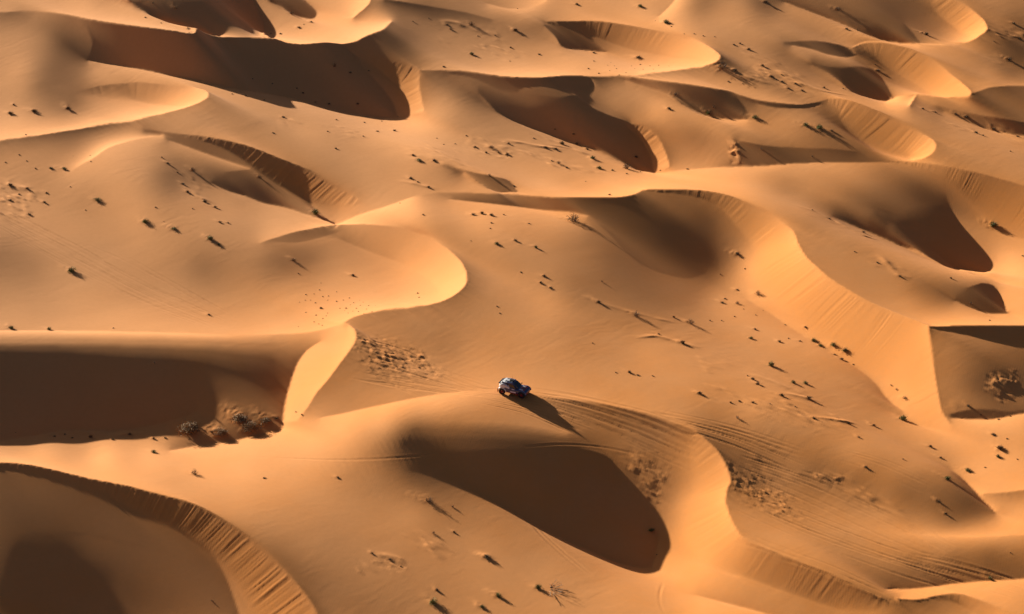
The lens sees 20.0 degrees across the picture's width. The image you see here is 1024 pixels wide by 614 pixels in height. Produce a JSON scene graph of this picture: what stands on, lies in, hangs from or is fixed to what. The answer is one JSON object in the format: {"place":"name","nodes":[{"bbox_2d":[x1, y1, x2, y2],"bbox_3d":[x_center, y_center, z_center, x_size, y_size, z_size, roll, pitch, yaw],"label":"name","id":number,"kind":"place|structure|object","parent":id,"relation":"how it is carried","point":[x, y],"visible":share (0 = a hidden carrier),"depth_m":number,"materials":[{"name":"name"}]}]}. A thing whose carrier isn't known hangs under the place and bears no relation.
{"place":"outdoors","nodes":[
{"label":"outdoors","id":0,"kind":"place"},
{"bbox_2d":[0,0,1023,613],"bbox_3d":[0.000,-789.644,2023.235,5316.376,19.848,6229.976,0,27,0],"label":"desert sand","id":1,"kind":"structure","parent":0,"point":[582,466],"depth_m":441.81,"materials":[{"name":"orange sand"}]},
{"bbox_2d":[176,419,199,435],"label":"hummock bush","id":2,"kind":"object","parent":1,"relation":"on","point":[189,426],"visible":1,"depth_m":412.56,"materials":[{"name":"plant"}]},
{"bbox_2d":[214,427,228,437],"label":"hummock bush","id":3,"kind":"object","parent":1,"relation":"on","point":[221,431],"visible":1,"depth_m":411.96,"materials":[{"name":"brown plant"}]},
{"bbox_2d":[232,413,246,422],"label":"hummock bush","id":4,"kind":"object","parent":1,"relation":"on","point":[240,418],"visible":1,"depth_m":413.91,"materials":[{"name":"plant"}]},
{"bbox_2d":[241,420,263,432],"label":"hummock bush","id":5,"kind":"object","parent":1,"relation":"on","point":[250,426],"visible":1,"depth_m":412.58,"materials":[{"name":"brown plant"}]},
{"bbox_2d":[259,417,271,424],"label":"hummock bush","id":6,"kind":"object","parent":1,"relation":"on","point":[266,420],"visible":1,"depth_m":413.88,"materials":[{"name":"brown plant"}]},
{"bbox_2d":[429,597,437,605],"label":"green shrub","id":7,"kind":"object","parent":1,"relation":"on","point":[432,602],"visible":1,"depth_m":370.15,"materials":[{"name":"green plant"}]},
{"bbox_2d":[497,375,531,398],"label":"rally car","id":8,"kind":"object","parent":1,"relation":"on","point":[514,386],"visible":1,"depth_m":413.84,"materials":[{"name":"blue paint"}]},
{"bbox_2d":[549,579,563,595],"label":"dead branches","id":9,"kind":"object","parent":1,"relation":"on","point":[557,589],"visible":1,"depth_m":374.52,"materials":[{"name":"brown wood"}]},
{"bbox_2d":[567,212,579,220],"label":"bare bush","id":10,"kind":"object","parent":1,"relation":"on","point":[574,219],"visible":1,"depth_m":467.46,"materials":[{"name":"brown plant"}]}
]}

